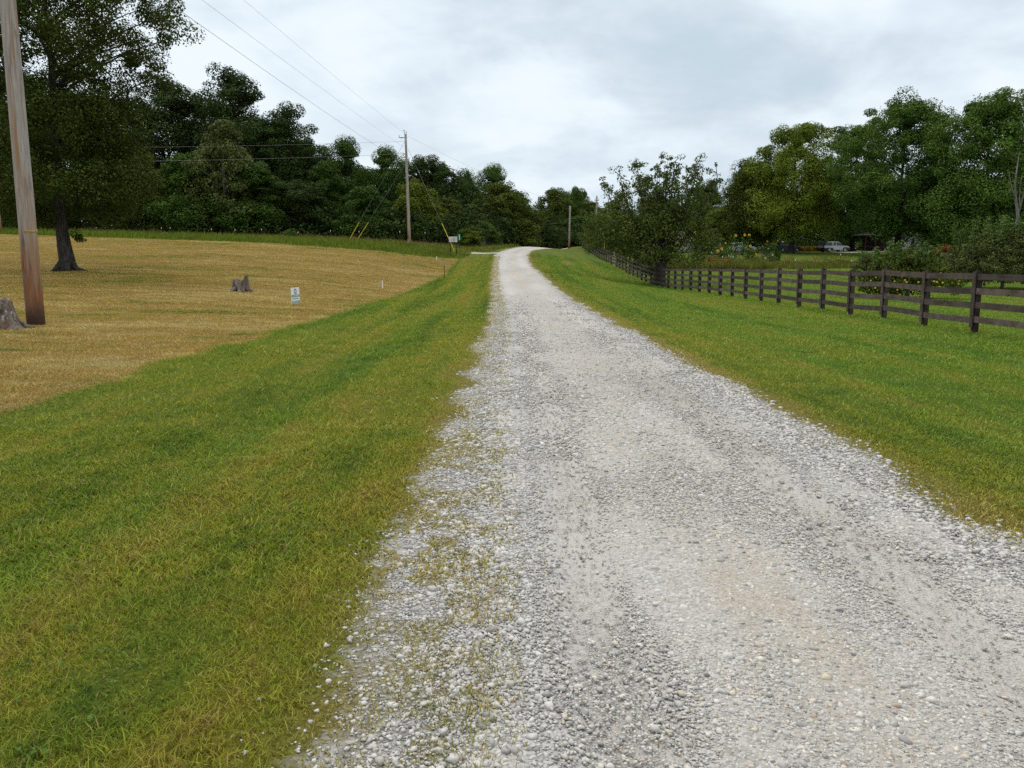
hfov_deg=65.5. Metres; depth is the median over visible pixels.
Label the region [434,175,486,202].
forest tree
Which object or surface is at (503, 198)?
forest tree
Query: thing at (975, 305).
board fence
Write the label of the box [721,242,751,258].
garden bush
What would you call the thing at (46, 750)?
broad leaf weeds
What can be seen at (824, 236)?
background tree
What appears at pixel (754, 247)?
parked car
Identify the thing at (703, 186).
background tree
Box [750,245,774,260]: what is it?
garden bush
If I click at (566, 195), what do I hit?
background tree
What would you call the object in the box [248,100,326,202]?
forest tree
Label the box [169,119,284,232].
forest tree
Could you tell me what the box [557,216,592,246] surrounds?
forest tree
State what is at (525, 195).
forest tree
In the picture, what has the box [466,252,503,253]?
side lane
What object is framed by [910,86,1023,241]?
oak tree
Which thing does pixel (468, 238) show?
bush
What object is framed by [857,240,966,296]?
bush
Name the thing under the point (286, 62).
overhead wire
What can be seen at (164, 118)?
forest tree
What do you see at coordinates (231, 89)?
forest tree
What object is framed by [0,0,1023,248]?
sky
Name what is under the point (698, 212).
background tree
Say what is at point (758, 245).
hedgerow undergrowth
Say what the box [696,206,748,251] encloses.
background tree
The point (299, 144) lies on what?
overhead wire
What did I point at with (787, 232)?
background tree
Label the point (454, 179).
forest tree
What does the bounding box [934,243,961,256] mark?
rusty shrub
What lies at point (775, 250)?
sunflower
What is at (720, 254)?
sunflower
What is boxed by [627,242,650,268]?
fence bush
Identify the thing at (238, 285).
tree stump
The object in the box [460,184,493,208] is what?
forest tree
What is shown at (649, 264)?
fence bush
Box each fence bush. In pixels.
[613,230,638,262]
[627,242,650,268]
[639,252,667,273]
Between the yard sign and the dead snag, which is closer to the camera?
the yard sign
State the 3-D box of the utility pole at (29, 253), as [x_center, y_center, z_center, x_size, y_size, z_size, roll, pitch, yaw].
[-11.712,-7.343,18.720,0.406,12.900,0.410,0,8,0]
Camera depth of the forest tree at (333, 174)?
116.08 m
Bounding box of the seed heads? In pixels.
[2,225,512,251]
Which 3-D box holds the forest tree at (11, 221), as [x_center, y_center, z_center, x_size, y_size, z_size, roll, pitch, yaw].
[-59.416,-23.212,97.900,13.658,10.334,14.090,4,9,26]
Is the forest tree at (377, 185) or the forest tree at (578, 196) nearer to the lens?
the forest tree at (377, 185)
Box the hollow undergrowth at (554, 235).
[533,224,600,248]
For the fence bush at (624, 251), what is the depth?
94.15 m
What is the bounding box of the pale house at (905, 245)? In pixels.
[860,206,928,248]
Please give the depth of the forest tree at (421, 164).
123.11 m
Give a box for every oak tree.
[0,0,205,270]
[714,158,789,245]
[741,121,862,252]
[796,107,899,250]
[824,86,964,249]
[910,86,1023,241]
[917,188,995,254]
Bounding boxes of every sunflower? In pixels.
[688,232,698,257]
[716,248,724,257]
[723,242,730,256]
[725,235,733,258]
[729,234,738,257]
[740,234,747,258]
[745,245,753,258]
[746,234,754,251]
[761,241,768,257]
[769,240,781,259]
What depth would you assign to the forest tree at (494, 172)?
140.54 m
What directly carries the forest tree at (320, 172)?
on the ground at (578, 252)
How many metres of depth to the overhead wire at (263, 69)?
36.80 m
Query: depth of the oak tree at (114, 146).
43.66 m
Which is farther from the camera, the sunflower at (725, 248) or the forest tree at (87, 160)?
the forest tree at (87, 160)
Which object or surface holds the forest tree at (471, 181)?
on the ground at (578, 252)
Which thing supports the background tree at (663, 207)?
on the ground at (578, 252)
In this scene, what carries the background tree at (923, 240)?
on the ground at (578, 252)
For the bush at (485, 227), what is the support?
on the ground at (578, 252)
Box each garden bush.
[710,244,727,256]
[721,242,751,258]
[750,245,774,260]
[765,244,781,261]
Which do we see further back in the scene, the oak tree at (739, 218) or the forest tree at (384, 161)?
the oak tree at (739, 218)
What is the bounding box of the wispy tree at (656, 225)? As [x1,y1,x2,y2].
[575,152,724,285]
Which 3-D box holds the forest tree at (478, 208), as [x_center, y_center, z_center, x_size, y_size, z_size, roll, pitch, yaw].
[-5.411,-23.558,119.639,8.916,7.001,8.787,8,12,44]
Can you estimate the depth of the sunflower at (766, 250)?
97.57 m
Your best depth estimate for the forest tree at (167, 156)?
118.38 m
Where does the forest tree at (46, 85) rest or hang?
on the ground at (578, 252)
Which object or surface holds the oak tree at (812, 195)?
on the ground at (578, 252)
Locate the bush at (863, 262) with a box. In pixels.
[850,251,874,277]
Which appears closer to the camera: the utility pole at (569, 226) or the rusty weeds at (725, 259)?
the rusty weeds at (725, 259)
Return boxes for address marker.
[458,234,460,252]
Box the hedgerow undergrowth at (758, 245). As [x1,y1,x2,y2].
[549,209,932,250]
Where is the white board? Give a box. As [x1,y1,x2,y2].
[449,237,456,253]
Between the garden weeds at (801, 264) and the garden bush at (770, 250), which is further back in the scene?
the garden bush at (770, 250)
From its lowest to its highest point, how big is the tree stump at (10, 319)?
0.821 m
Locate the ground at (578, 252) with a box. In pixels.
[0,234,1023,767]
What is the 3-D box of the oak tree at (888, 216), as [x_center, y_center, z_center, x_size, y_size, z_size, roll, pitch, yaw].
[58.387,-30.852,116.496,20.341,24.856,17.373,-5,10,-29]
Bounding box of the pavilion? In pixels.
[851,233,889,251]
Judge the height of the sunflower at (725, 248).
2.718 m
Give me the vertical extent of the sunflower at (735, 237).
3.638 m
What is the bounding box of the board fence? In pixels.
[581,238,1023,332]
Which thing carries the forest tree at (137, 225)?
on the ground at (578, 252)
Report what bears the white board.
on the ground at (578, 252)
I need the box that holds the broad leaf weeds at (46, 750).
[0,380,1023,755]
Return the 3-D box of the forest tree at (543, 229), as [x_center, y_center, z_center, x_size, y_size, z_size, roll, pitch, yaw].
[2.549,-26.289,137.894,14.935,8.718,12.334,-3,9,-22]
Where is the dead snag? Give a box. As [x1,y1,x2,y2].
[1001,148,1023,254]
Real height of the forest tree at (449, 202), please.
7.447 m
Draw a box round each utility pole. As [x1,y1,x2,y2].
[0,0,45,324]
[350,130,454,251]
[568,206,570,247]
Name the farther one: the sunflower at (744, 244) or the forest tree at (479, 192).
the forest tree at (479, 192)
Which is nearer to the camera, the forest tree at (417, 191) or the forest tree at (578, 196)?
the forest tree at (417, 191)
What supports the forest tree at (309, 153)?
on the ground at (578, 252)
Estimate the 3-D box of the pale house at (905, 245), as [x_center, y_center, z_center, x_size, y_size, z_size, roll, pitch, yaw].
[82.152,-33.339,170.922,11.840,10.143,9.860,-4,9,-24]
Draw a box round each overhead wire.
[91,141,400,147]
[167,1,402,161]
[179,154,389,160]
[205,2,398,143]
[244,0,389,121]
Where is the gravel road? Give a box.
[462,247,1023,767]
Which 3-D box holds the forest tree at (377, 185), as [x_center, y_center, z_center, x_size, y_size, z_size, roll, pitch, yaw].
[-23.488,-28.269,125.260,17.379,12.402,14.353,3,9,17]
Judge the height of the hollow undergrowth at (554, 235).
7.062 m
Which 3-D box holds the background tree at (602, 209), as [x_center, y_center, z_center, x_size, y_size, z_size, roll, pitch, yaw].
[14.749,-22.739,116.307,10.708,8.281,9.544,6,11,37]
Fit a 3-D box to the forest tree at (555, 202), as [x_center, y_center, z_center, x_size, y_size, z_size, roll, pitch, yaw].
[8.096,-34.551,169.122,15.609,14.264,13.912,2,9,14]
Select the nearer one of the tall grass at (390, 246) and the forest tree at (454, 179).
the tall grass at (390, 246)
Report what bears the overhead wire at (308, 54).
attached to the utility pole at (407, 199)
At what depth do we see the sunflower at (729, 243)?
99.54 m
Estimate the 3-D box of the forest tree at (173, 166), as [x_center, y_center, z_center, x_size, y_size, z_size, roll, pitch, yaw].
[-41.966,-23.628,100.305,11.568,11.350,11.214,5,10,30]
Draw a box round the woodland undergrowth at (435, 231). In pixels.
[51,176,543,246]
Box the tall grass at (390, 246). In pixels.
[0,227,520,257]
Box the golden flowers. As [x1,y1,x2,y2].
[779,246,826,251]
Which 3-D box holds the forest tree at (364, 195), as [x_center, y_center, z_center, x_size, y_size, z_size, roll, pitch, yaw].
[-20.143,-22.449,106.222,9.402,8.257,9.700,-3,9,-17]
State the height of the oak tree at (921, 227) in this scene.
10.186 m
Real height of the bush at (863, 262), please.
2.570 m
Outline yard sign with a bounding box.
[291,287,299,307]
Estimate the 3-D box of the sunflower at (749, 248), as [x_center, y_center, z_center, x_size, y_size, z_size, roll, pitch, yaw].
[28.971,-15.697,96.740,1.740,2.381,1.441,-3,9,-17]
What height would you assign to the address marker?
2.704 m
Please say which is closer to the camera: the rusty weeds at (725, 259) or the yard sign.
the yard sign
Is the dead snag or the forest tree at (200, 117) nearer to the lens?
the dead snag
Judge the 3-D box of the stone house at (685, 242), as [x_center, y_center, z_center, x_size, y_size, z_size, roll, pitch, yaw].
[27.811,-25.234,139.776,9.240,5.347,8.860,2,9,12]
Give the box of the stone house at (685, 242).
[670,232,694,252]
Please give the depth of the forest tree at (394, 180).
126.16 m
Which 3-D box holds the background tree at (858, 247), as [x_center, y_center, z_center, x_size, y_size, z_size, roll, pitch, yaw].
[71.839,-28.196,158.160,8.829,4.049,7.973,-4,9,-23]
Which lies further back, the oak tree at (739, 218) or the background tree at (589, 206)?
the background tree at (589, 206)
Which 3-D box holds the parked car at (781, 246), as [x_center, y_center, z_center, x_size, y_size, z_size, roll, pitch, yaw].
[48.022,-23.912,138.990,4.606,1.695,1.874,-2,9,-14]
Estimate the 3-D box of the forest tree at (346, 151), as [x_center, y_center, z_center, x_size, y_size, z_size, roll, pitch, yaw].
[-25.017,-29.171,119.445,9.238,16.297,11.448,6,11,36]
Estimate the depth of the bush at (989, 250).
48.20 m
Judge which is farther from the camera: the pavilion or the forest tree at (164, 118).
the pavilion
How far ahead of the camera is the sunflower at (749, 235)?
99.33 m
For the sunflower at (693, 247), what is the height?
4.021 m
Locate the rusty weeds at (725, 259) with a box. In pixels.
[706,256,836,264]
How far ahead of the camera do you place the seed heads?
97.14 m
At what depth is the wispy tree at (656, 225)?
61.37 m
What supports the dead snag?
on the ground at (578, 252)
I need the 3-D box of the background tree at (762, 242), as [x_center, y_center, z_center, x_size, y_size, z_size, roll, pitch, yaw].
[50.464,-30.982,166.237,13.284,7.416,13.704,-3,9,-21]
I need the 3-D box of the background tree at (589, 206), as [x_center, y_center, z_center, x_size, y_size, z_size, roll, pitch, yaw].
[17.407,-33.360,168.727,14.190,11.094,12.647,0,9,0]
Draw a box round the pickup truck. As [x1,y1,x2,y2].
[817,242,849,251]
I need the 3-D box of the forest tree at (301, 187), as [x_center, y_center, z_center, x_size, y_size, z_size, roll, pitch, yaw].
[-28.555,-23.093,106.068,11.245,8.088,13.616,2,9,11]
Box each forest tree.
[0,68,62,149]
[0,155,90,229]
[34,89,115,222]
[87,153,183,232]
[111,102,174,168]
[112,70,221,192]
[139,152,231,232]
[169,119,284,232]
[170,93,212,159]
[182,61,296,195]
[207,160,291,234]
[216,114,317,198]
[243,178,339,235]
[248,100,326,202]
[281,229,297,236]
[282,138,341,191]
[292,159,353,235]
[293,156,359,194]
[320,133,376,214]
[327,184,396,238]
[347,163,394,221]
[360,144,414,232]
[375,168,416,224]
[385,153,451,201]
[386,178,449,242]
[416,159,474,209]
[425,197,479,245]
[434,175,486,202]
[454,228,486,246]
[456,170,483,206]
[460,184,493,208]
[465,181,548,246]
[465,204,498,237]
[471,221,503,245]
[472,161,516,206]
[505,206,570,248]
[521,191,533,210]
[532,187,579,234]
[539,220,580,248]
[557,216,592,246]
[562,185,590,217]
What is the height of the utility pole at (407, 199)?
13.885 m
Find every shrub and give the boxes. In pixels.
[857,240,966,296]
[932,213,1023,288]
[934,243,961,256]
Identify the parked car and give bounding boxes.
[730,242,756,250]
[776,242,801,251]
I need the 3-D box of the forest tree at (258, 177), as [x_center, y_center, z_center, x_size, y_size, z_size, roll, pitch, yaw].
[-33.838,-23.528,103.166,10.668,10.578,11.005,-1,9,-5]
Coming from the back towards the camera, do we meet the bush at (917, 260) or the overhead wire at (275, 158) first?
the overhead wire at (275, 158)
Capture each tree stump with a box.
[0,297,34,329]
[229,276,254,291]
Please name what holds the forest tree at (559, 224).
on the ground at (578, 252)
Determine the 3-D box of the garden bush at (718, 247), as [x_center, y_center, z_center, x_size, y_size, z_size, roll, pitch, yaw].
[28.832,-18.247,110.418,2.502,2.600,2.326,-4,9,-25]
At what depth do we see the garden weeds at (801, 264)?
84.40 m
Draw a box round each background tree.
[545,190,571,221]
[571,200,604,228]
[578,199,646,252]
[632,196,697,236]
[679,199,711,248]
[685,178,724,229]
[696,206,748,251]
[728,206,816,241]
[739,235,779,247]
[794,225,860,247]
[855,237,894,249]
[911,233,935,248]
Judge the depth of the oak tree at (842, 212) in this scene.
140.02 m
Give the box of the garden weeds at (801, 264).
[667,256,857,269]

